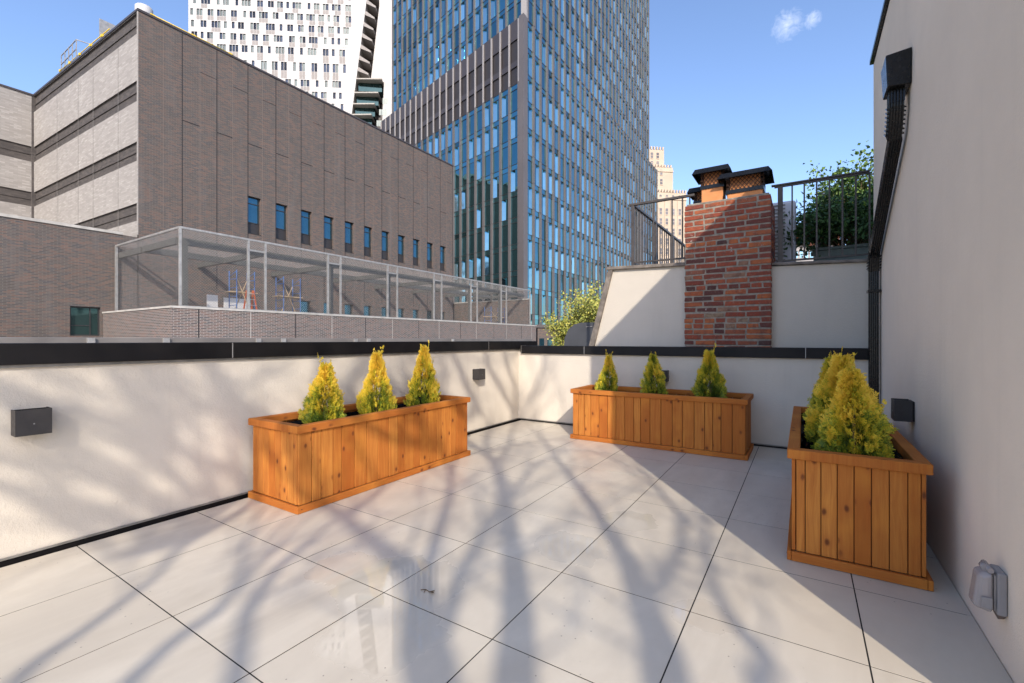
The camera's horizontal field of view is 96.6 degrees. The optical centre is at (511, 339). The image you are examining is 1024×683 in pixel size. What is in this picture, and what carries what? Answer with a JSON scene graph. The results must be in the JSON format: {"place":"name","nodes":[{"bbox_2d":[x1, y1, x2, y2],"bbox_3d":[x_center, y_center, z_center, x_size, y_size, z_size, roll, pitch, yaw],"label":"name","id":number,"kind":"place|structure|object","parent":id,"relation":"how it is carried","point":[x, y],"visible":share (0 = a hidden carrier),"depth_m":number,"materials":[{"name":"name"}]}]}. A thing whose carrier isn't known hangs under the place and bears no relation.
{"place":"outdoors","nodes":[
{"label":"outdoors","id":0,"kind":"place"},
{"bbox_2d":[0,8,453,336],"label":"brick building","id":1,"kind":"structure","parent":0,"point":[136,123],"depth_m":28.43,"materials":[{"name":"grey brick"}]},
{"bbox_2d":[61,39,92,68],"bbox_3d":[-27.471,-18.129,29.284,4.449,1.250,1.779,0,0,-2],"label":"roof railing","id":2,"kind":"object","parent":1,"relation":"on","point":[64,53],"visible":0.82,"depth_m":29.08,"materials":[{"name":"metal"}]},
{"bbox_2d":[70,306,98,335],"bbox_3d":[-21.158,-0.919,22.571,0.080,1.426,1.126,0,0,33],"label":"window","id":3,"kind":"structure","parent":1,"relation":"in","point":[84,321],"depth_m":22.58,"materials":[{"name":"green glass"}]},
{"bbox_2d":[99,18,114,38],"bbox_3d":[-24.423,-18.904,29.479,1.700,2.600,3.000,0,0,33],"label":"equipment screen","id":4,"kind":"object","parent":1,"relation":"on","point":[104,26],"visible":0.02,"depth_m":28.81,"materials":[{"name":"metal"}]},
{"bbox_2d":[134,3,152,13],"bbox_3d":[-20.927,-18.254,25.942,0.819,1.300,0.840,0,0,33],"label":"exhaust vent","id":5,"kind":"object","parent":1,"relation":"on","point":[145,8],"visible":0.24,"depth_m":25.63,"materials":[{"name":"metal"}]},
{"bbox_2d":[247,196,260,235],"bbox_3d":[-16.695,-7.999,29.438,0.290,2.386,0.846,0,0,33],"label":"window","id":6,"kind":"structure","parent":1,"relation":"in","point":[252,203],"depth_m":29.50,"materials":[{"name":"blue glass"}]},
{"bbox_2d":[275,204,287,240],"bbox_3d":[-15.713,-7.999,30.976,0.290,2.386,0.846,0,0,33],"label":"window","id":7,"kind":"structure","parent":1,"relation":"in","point":[280,210],"depth_m":31.08,"materials":[{"name":"blue glass"}]},
{"bbox_2d":[301,210,309,244],"bbox_3d":[-14.731,-7.999,32.514,0.290,2.386,0.846,0,0,33],"label":"window","id":8,"kind":"structure","parent":1,"relation":"in","point":[305,216],"depth_m":32.64,"materials":[{"name":"blue glass"}]},
{"bbox_2d":[324,216,333,249],"bbox_3d":[-13.748,-7.999,34.053,0.290,2.386,0.846,0,0,33],"label":"window","id":9,"kind":"structure","parent":1,"relation":"in","point":[327,221],"depth_m":34.15,"materials":[{"name":"blue glass"}]},
{"bbox_2d":[345,222,351,252],"bbox_3d":[-12.766,-7.999,35.591,0.290,2.386,0.846,0,0,33],"label":"window","id":10,"kind":"structure","parent":1,"relation":"in","point":[348,226],"depth_m":35.73,"materials":[{"name":"blue glass"}]},
{"bbox_2d":[364,227,370,256],"bbox_3d":[-11.784,-7.999,37.129,0.290,2.386,0.846,0,0,33],"label":"window","id":11,"kind":"structure","parent":1,"relation":"in","point":[367,231],"depth_m":37.29,"materials":[{"name":"blue glass"}]},
{"bbox_2d":[382,231,387,259],"bbox_3d":[-10.802,-7.999,38.667,0.290,2.386,0.846,0,0,33],"label":"window","id":12,"kind":"structure","parent":1,"relation":"in","point":[384,234],"depth_m":38.80,"materials":[{"name":"blue glass"}]},
{"bbox_2d":[398,235,403,262],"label":"window","id":13,"kind":"structure","parent":1,"relation":"in","point":[400,238],"depth_m":40.34,"materials":[{"name":"blue glass"}]},
{"bbox_2d":[413,239,417,265],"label":"window","id":14,"kind":"structure","parent":1,"relation":"in","point":[415,242],"depth_m":41.90,"materials":[{"name":"blue glass"}]},
{"bbox_2d":[427,243,432,268],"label":"window","id":15,"kind":"structure","parent":1,"relation":"in","point":[429,246],"depth_m":43.46,"materials":[{"name":"blue glass"}]},
{"bbox_2d":[225,270,257,308],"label":"scaffold tower","id":16,"kind":"structure","parent":0,"point":[239,292],"depth_m":23.75,"materials":[{"name":"metal"}]},
{"bbox_2d":[272,276,302,311],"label":"scaffold tower","id":17,"kind":"structure","parent":0,"point":[287,297],"depth_m":26.01,"materials":[{"name":"metal"}]},
{"bbox_2d":[188,0,391,127],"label":"apartment tower","id":18,"kind":"structure","parent":0,"point":[337,53],"depth_m":153.13,"materials":[{"name":"white concrete"}]},
{"bbox_2d":[102,305,536,340],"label":"brick parapet","id":19,"kind":"structure","parent":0,"point":[170,321],"depth_m":22.80,"materials":[{"name":"grey purple brick"},{"name":"pale stone"}]},
{"bbox_2d":[207,295,217,306],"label":"wall panel","id":20,"kind":"structure","parent":19,"relation":"on","point":[212,300],"depth_m":26.27,"materials":[{"name":"paint"}]},
{"bbox_2d":[223,298,245,308],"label":"wall panel","id":21,"kind":"structure","parent":19,"relation":"on","point":[225,302],"depth_m":27.24,"materials":[{"name":"paint"}]},
{"bbox_2d":[115,226,530,324],"bbox_3d":[-9.274,-2.724,33.914,7.362,4.280,29.707,0,0,33],"label":"enclosure","id":22,"kind":"object","parent":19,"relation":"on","point":[183,255],"visible":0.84,"depth_m":25.50,"materials":[{"name":"metal"}]},
{"bbox_2d":[0,0,883,244],"label":"sky","id":23,"kind":"structure","parent":0,"point":[782,86],"materials":[{"name":"blue"}]},
{"bbox_2d":[0,420,1012,682],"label":"terrace floor","id":24,"kind":"structure","parent":0,"point":[590,630],"depth_m":2.11,"materials":[{"name":"tile"}]},
{"bbox_2d":[248,391,470,514],"bbox_3d":[-1.183,0.834,3.992,0.624,0.660,1.877,0,0,33],"label":"wooden planter","id":25,"kind":"object","parent":24,"relation":"on","point":[296,461],"visible":0.86,"depth_m":3.43,"materials":[{"name":"orange wood"}]},
{"bbox_2d":[298,356,345,423],"bbox_3d":[-1.467,0.413,3.541,0.360,0.639,0.345,2,-1,-25],"label":"golden shrub","id":26,"kind":"object","parent":25,"relation":"on","point":[325,379],"visible":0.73,"depth_m":3.49,"materials":[{"name":"yellow plant"}]},
{"bbox_2d":[356,345,397,413],"bbox_3d":[-1.183,0.389,4.002,0.354,0.694,0.345,0,0,-25],"label":"golden shrub","id":27,"kind":"object","parent":25,"relation":"on","point":[367,396],"visible":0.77,"depth_m":3.93,"materials":[{"name":"plant"}]},
{"bbox_2d":[403,340,440,406],"bbox_3d":[-0.882,0.369,4.489,0.374,0.740,0.367,1,-1,-17],"label":"golden shrub","id":28,"kind":"object","parent":25,"relation":"on","point":[430,385],"visible":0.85,"depth_m":4.43,"materials":[{"name":"plant"}]},
{"bbox_2d":[0,429,964,682],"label":"tile joints","id":29,"kind":"object","parent":24,"relation":"on","point":[517,614],"visible":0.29,"depth_m":2.05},
{"bbox_2d":[570,385,753,460],"bbox_3d":[1.645,0.871,5.157,1.877,0.586,0.624,0,0,33],"label":"wooden planter","id":30,"kind":"object","parent":24,"relation":"on","point":[679,419],"visible":0.98,"depth_m":4.85,"materials":[{"name":"orange wood"}]},
{"bbox_2d":[595,350,617,390],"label":"golden shrub","id":31,"kind":"object","parent":30,"relation":"on","point":[604,380],"visible":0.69,"depth_m":5.42,"materials":[{"name":"plant"}]},
{"bbox_2d":[639,351,668,393],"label":"golden shrub","id":32,"kind":"object","parent":30,"relation":"on","point":[653,367],"visible":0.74,"depth_m":5.14,"materials":[{"name":"plant"}]},
{"bbox_2d":[690,343,727,397],"bbox_3d":[2.087,0.384,4.860,0.370,0.704,0.349,-2,1,16],"label":"golden shrub","id":33,"kind":"object","parent":30,"relation":"on","point":[710,367],"visible":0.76,"depth_m":4.80,"materials":[{"name":"plant"}]},
{"bbox_2d":[787,406,933,591],"bbox_3d":[2.207,0.871,3.054,0.584,0.586,1.877,0,0,33],"label":"wooden planter","id":34,"kind":"object","parent":24,"relation":"on","point":[863,510],"visible":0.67,"depth_m":2.28,"materials":[{"name":"orange wood"}]},
{"bbox_2d":[803,352,831,416],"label":"golden shrub","id":35,"kind":"object","parent":34,"relation":"on","point":[826,364],"visible":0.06,"depth_m":3.34,"materials":[{"name":"plant"}]},
{"bbox_2d":[802,347,863,451],"bbox_3d":[2.080,0.389,2.886,0.409,0.704,0.415,0,0,-12],"label":"golden shrub","id":36,"kind":"object","parent":34,"relation":"on","point":[826,388],"visible":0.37,"depth_m":2.88,"materials":[{"name":"yellow plant"}]},
{"bbox_2d":[810,353,899,457],"bbox_3d":[1.857,0.402,2.467,0.404,0.663,0.388,-2,-1,-11],"label":"golden shrub","id":37,"kind":"object","parent":34,"relation":"on","point":[870,423],"visible":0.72,"depth_m":2.41,"materials":[{"name":"yellow plant"}]},
{"bbox_2d":[380,0,657,324],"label":"glass tower","id":38,"kind":"structure","parent":0,"point":[528,120],"depth_m":83.90,"materials":[{"name":"blue glass"}]},
{"bbox_2d":[462,114,466,138],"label":"window","id":39,"kind":"structure","parent":38,"relation":"in","point":[464,123],"depth_m":81.26,"materials":[{"name":"blue glass"}]},
{"bbox_2d":[462,161,466,185],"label":"window","id":40,"kind":"structure","parent":38,"relation":"in","point":[464,165],"depth_m":81.32,"materials":[{"name":"blue glass"}]},
{"bbox_2d":[469,110,473,135],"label":"window","id":41,"kind":"structure","parent":38,"relation":"in","point":[471,117],"depth_m":79.79,"materials":[{"name":"blue glass"}]},
{"bbox_2d":[469,134,473,158],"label":"window","id":42,"kind":"structure","parent":38,"relation":"in","point":[471,142],"depth_m":80.01,"materials":[{"name":"blue glass"}]},
{"bbox_2d":[469,230,473,253],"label":"window","id":43,"kind":"structure","parent":38,"relation":"in","point":[471,238],"depth_m":79.79,"materials":[{"name":"green glass"}]},
{"bbox_2d":[469,158,473,182],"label":"window","id":44,"kind":"structure","parent":38,"relation":"in","point":[471,162],"depth_m":79.75,"materials":[{"name":"blue glass"}]},
{"bbox_2d":[469,182,473,206],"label":"window","id":45,"kind":"structure","parent":38,"relation":"in","point":[471,189],"depth_m":79.77,"materials":[{"name":"green glass"}]},
{"bbox_2d":[469,206,473,230],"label":"window","id":46,"kind":"structure","parent":38,"relation":"in","point":[471,214],"depth_m":79.77,"materials":[{"name":"green glass"}]},
{"bbox_2d":[475,5,480,31],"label":"window","id":47,"kind":"structure","parent":38,"relation":"in","point":[477,13],"depth_m":82.38,"materials":[{"name":"blue glass"}]},
{"bbox_2d":[477,105,481,130],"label":"window","id":48,"kind":"structure","parent":38,"relation":"in","point":[479,114],"depth_m":78.13,"materials":[{"name":"blue glass"}]},
{"bbox_2d":[477,179,481,203],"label":"window","id":49,"kind":"structure","parent":38,"relation":"in","point":[479,187],"depth_m":78.15,"materials":[{"name":"green glass"}]},
{"bbox_2d":[477,130,481,154],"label":"window","id":50,"kind":"structure","parent":38,"relation":"in","point":[479,134],"depth_m":78.33,"materials":[{"name":"blue glass"}]},
{"bbox_2d":[477,154,481,179],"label":"window","id":51,"kind":"structure","parent":38,"relation":"in","point":[479,158],"depth_m":78.40,"materials":[{"name":"blue glass"}]},
{"bbox_2d":[477,203,481,227],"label":"window","id":52,"kind":"structure","parent":38,"relation":"in","point":[479,207],"depth_m":78.40,"materials":[{"name":"blue glass"}]},
{"bbox_2d":[477,228,481,251],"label":"window","id":53,"kind":"structure","parent":38,"relation":"in","point":[479,235],"depth_m":78.13,"materials":[{"name":"green glass"}]},
{"bbox_2d":[477,252,481,276],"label":"window","id":54,"kind":"structure","parent":38,"relation":"in","point":[479,255],"depth_m":78.40,"materials":[{"name":"blue glass"}]},
{"bbox_2d":[483,0,487,24],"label":"window","id":55,"kind":"structure","parent":38,"relation":"in","point":[485,7],"depth_m":80.85,"materials":[{"name":"blue glass"}]},
{"bbox_2d":[485,100,489,126],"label":"window","id":56,"kind":"structure","parent":38,"relation":"in","point":[487,105],"depth_m":76.78,"materials":[{"name":"blue glass"}]},
{"bbox_2d":[485,125,489,151],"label":"window","id":57,"kind":"structure","parent":38,"relation":"in","point":[487,133],"depth_m":76.80,"materials":[{"name":"blue glass"}]},
{"bbox_2d":[485,150,489,175],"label":"window","id":58,"kind":"structure","parent":38,"relation":"in","point":[487,159],"depth_m":76.54,"materials":[{"name":"blue glass"}]},
{"bbox_2d":[485,175,489,200],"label":"window","id":59,"kind":"structure","parent":38,"relation":"in","point":[487,183],"depth_m":76.54,"materials":[{"name":"green glass"}]},
{"bbox_2d":[485,200,489,225],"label":"window","id":60,"kind":"structure","parent":38,"relation":"in","point":[487,204],"depth_m":76.52,"materials":[{"name":"green glass"}]},
{"bbox_2d":[485,225,489,250],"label":"window","id":61,"kind":"structure","parent":38,"relation":"in","point":[487,229],"depth_m":76.79,"materials":[{"name":"blue glass"}]},
{"bbox_2d":[485,250,489,274],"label":"window","id":62,"kind":"structure","parent":38,"relation":"in","point":[487,253],"depth_m":76.80,"materials":[{"name":"blue glass"}]},
{"bbox_2d":[493,95,498,122],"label":"window","id":63,"kind":"structure","parent":38,"relation":"in","point":[495,104],"depth_m":75.15,"materials":[{"name":"blue glass"}]},
{"bbox_2d":[493,146,498,172],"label":"window","id":64,"kind":"structure","parent":38,"relation":"in","point":[496,150],"depth_m":74.88,"materials":[{"name":"blue glass"}]},
{"bbox_2d":[493,121,498,147],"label":"window","id":65,"kind":"structure","parent":38,"relation":"in","point":[495,125],"depth_m":75.15,"materials":[{"name":"blue glass"}]},
{"bbox_2d":[493,223,498,248],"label":"window","id":66,"kind":"structure","parent":38,"relation":"in","point":[495,226],"depth_m":74.95,"materials":[{"name":"green glass"}]},
{"bbox_2d":[493,197,498,223],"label":"window","id":67,"kind":"structure","parent":38,"relation":"in","point":[495,201],"depth_m":74.94,"materials":[{"name":"green glass"}]},
{"bbox_2d":[493,172,498,197],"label":"window","id":68,"kind":"structure","parent":38,"relation":"in","point":[496,175],"depth_m":75.15,"materials":[{"name":"blue glass"}]},
{"bbox_2d":[493,248,498,273],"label":"window","id":69,"kind":"structure","parent":38,"relation":"in","point":[495,256],"depth_m":74.97,"materials":[{"name":"glass"}]},
{"bbox_2d":[499,9,504,31],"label":"window","id":70,"kind":"structure","parent":38,"relation":"in","point":[501,18],"depth_m":77.58,"materials":[{"name":"blue glass"}]},
{"bbox_2d":[502,116,507,142],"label":"window","id":71,"kind":"structure","parent":38,"relation":"in","point":[504,124],"depth_m":73.36,"materials":[{"name":"blue glass"}]},
{"bbox_2d":[502,90,507,117],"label":"window","id":72,"kind":"structure","parent":38,"relation":"in","point":[504,98],"depth_m":73.52,"materials":[{"name":"blue glass"}]},
{"bbox_2d":[502,142,507,168],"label":"window","id":73,"kind":"structure","parent":38,"relation":"in","point":[504,151],"depth_m":73.22,"materials":[{"name":"blue glass"}]},
{"bbox_2d":[502,168,507,194],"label":"window","id":74,"kind":"structure","parent":38,"relation":"in","point":[504,172],"depth_m":73.22,"materials":[{"name":"blue glass"}]},
{"bbox_2d":[502,194,507,220],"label":"window","id":75,"kind":"structure","parent":38,"relation":"in","point":[505,197],"depth_m":73.52,"materials":[{"name":"blue glass"}]},
{"bbox_2d":[502,220,507,246],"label":"window","id":76,"kind":"structure","parent":38,"relation":"in","point":[505,223],"depth_m":73.22,"materials":[{"name":"glass"}]},
{"bbox_2d":[502,246,507,272],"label":"window","id":77,"kind":"structure","parent":38,"relation":"in","point":[504,249],"depth_m":73.27,"materials":[{"name":"glass"}]},
{"bbox_2d":[508,2,513,24],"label":"window","id":78,"kind":"structure","parent":38,"relation":"in","point":[510,11],"depth_m":75.76,"materials":[{"name":"blue glass"}]},
{"bbox_2d":[511,84,516,112],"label":"window","id":79,"kind":"structure","parent":38,"relation":"in","point":[513,94],"depth_m":71.68,"materials":[{"name":"blue glass"}]},
{"bbox_2d":[511,138,516,165],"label":"window","id":80,"kind":"structure","parent":38,"relation":"in","point":[513,147],"depth_m":71.77,"materials":[{"name":"blue glass"}]},
{"bbox_2d":[511,111,516,138],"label":"window","id":81,"kind":"structure","parent":38,"relation":"in","point":[514,115],"depth_m":71.94,"materials":[{"name":"blue glass"}]},
{"bbox_2d":[511,164,516,191],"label":"window","id":82,"kind":"structure","parent":38,"relation":"in","point":[513,172],"depth_m":71.94,"materials":[{"name":"blue glass"}]},
{"bbox_2d":[511,191,516,217],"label":"window","id":83,"kind":"structure","parent":38,"relation":"in","point":[514,199],"depth_m":71.72,"materials":[{"name":"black glass"}]},
{"bbox_2d":[511,218,516,244],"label":"window","id":84,"kind":"structure","parent":38,"relation":"in","point":[513,221],"depth_m":71.80,"materials":[{"name":"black glass"}]},
{"bbox_2d":[511,244,516,270],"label":"window","id":85,"kind":"structure","parent":38,"relation":"in","point":[513,252],"depth_m":71.75,"materials":[{"name":"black glass"}]},
{"bbox_2d":[536,325,560,345],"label":"street block","id":86,"kind":"structure","parent":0,"point":[542,338],"depth_m":60.00,"materials":[{"name":"grey brick"}]},
{"bbox_2d":[540,303,583,345],"bbox_3d":[2.188,-0.313,17.811,1.959,2.370,2.135,0,0,-26],"label":"tree","id":87,"kind":"object","parent":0,"point":[563,325],"visible":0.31,"depth_m":17.71,"materials":[{"name":"green plant"}]},
{"bbox_2d":[556,278,601,323],"bbox_3d":[3.063,-0.878,17.668,2.329,3.096,2.665,0,0,-31],"label":"tree","id":88,"kind":"object","parent":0,"point":[589,306],"visible":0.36,"depth_m":17.38,"materials":[{"name":"green plant"}]},
{"bbox_2d":[649,146,686,263],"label":"masonry tower","id":89,"kind":"structure","parent":0,"point":[665,177],"depth_m":260.99,"materials":[{"name":"beige stone"}]},
{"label":"roof deck","id":90,"kind":"structure","parent":0,"visible":0},
{"bbox_2d":[589,259,867,347],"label":"neighbour wall","id":91,"kind":"structure","parent":90,"relation":"attached to","point":[820,304],"depth_m":5.22,"materials":[{"name":"grey paint"}]},
{"bbox_2d":[629,193,694,264],"bbox_3d":[3.208,-1.401,7.988,0.850,0.935,4.622,0,0,33],"label":"railing","id":92,"kind":"object","parent":91,"relation":"on","point":[635,208],"visible":0.64,"depth_m":6.49,"materials":[{"name":"grey metal"}]},
{"bbox_2d":[771,170,870,261],"bbox_3d":[3.442,-1.325,5.122,0.920,0.982,0.048,0,0,33],"label":"railing","id":93,"kind":"object","parent":91,"relation":"on","point":[780,209],"visible":0.93,"depth_m":5.12,"materials":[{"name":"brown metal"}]},
{"bbox_2d":[684,164,774,346],"bbox_3d":[2.750,-0.940,5.808,1.020,2.412,0.859,0,0,33],"label":"brick chimney","id":94,"kind":"object","parent":90,"relation":"on","point":[729,250],"visible":0.88,"depth_m":5.44,"materials":[{"name":"brick"}]},
{"bbox_2d":[773,200,795,261],"bbox_3d":[3.474,-1.334,6.294,0.760,1.000,0.372,0,0,33],"label":"air conditioner","id":95,"kind":"object","parent":90,"relation":"on","point":[786,210],"visible":0.23,"depth_m":6.00,"materials":[{"name":"grey metal"}]},
{"bbox_2d":[812,243,867,260],"bbox_3d":[4.621,-1.034,6.037,1.090,0.400,0.490,0,0,33],"label":"planter box","id":96,"kind":"object","parent":90,"relation":"on","point":[847,250],"visible":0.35,"depth_m":5.96,"materials":[{"name":"grey"}]},
{"bbox_2d":[777,171,873,257],"bbox_3d":[4.436,-1.514,6.144,2.261,1.238,2.236,0,0,-34],"label":"cut leaf shrub","id":97,"kind":"object","parent":96,"relation":"in","point":[835,223],"visible":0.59,"depth_m":5.75,"materials":[{"name":"green plant"}]},
{"bbox_2d":[803,140,873,243],"bbox_3d":[4.793,-1.911,6.191,1.758,1.445,1.438,0,0,0],"label":"tall shrub","id":98,"kind":"object","parent":96,"relation":"in","point":[840,170],"visible":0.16,"depth_m":6.03,"materials":[{"name":"green plant"}]},
{"bbox_3d":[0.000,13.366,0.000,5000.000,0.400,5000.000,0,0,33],"label":"ground","id":99,"kind":"structure","parent":0,"visible":0},
{"bbox_2d":[453,299,528,324],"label":"brick end wall","id":100,"kind":"structure","parent":99,"relation":"on","point":[522,309],"depth_m":46.52,"materials":[{"name":"brick"}]},
{"bbox_2d":[870,0,1023,682],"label":"house wall","id":101,"kind":"structure","parent":99,"relation":"on","point":[951,321],"depth_m":2.06,"materials":[{"name":"paint"}]},
{"bbox_2d":[866,47,911,406],"bbox_3d":[2.988,-0.399,3.683,0.136,3.069,1.525,0,0,33],"label":"downspout","id":102,"kind":"object","parent":101,"relation":"attached to","point":[896,75],"visible":1,"depth_m":3.45,"materials":[{"name":"black paint"}]},
{"bbox_2d":[891,398,914,421],"bbox_3d":[2.587,0.464,3.023,0.104,0.135,0.137,0,0,33],"label":"wall lamp","id":103,"kind":"object","parent":101,"relation":"attached to","point":[902,410],"visible":1,"depth_m":2.97,"materials":[{"name":"metal"}]},
{"bbox_2d":[969,559,1006,618],"bbox_3d":[1.726,0.906,1.658,0.085,0.184,0.099,0,0,33],"label":"outlet box","id":104,"kind":"object","parent":101,"relation":"attached to","point":[988,588],"visible":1,"depth_m":1.63,"materials":[{"name":"grey plastic"}]},
{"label":"terrace base","id":105,"kind":"structure","parent":99,"relation":"on","visible":0},
{"bbox_2d":[0,341,536,567],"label":"parapet wall","id":106,"kind":"structure","parent":105,"relation":"on","point":[141,435],"depth_m":2.94,"materials":[{"name":"beige paint"}]},
{"bbox_2d":[11,407,51,436],"bbox_3d":[-2.561,0.433,2.431,0.104,0.135,0.137,0,0,33],"label":"wall lamp","id":107,"kind":"object","parent":106,"relation":"attached to","point":[30,421],"visible":1,"depth_m":2.40,"materials":[{"name":"metal"}]},
{"bbox_2d":[473,368,484,379],"bbox_3d":[-0.419,0.433,5.785,0.104,0.135,0.137,0,0,33],"label":"wall lamp","id":108,"kind":"object","parent":106,"relation":"attached to","point":[479,374],"visible":1,"depth_m":5.73,"materials":[{"name":"metal"}]},
{"bbox_2d":[519,345,867,448],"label":"parapet wall","id":109,"kind":"structure","parent":105,"relation":"on","point":[779,383],"depth_m":5.40,"materials":[{"name":"beige paint"}]},
{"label":"neighbour roof","id":110,"kind":"structure","parent":99,"relation":"on","visible":0},
{"bbox_2d":[0,337,531,342],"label":"metal ledge","id":111,"kind":"object","parent":110,"relation":"on","point":[70,340],"visible":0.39,"depth_m":6.32,"materials":[{"name":"metal"}]},
{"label":"lower roof","id":112,"kind":"structure","parent":0,"visible":0},
{"bbox_2d":[564,322,594,345],"bbox_3d":[1.609,-0.034,8.929,1.040,0.600,0.618,0,0,33],"label":"covered grill","id":113,"kind":"object","parent":112,"relation":"on","point":[579,334],"visible":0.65,"depth_m":8.78,"materials":[{"name":"fabric"}]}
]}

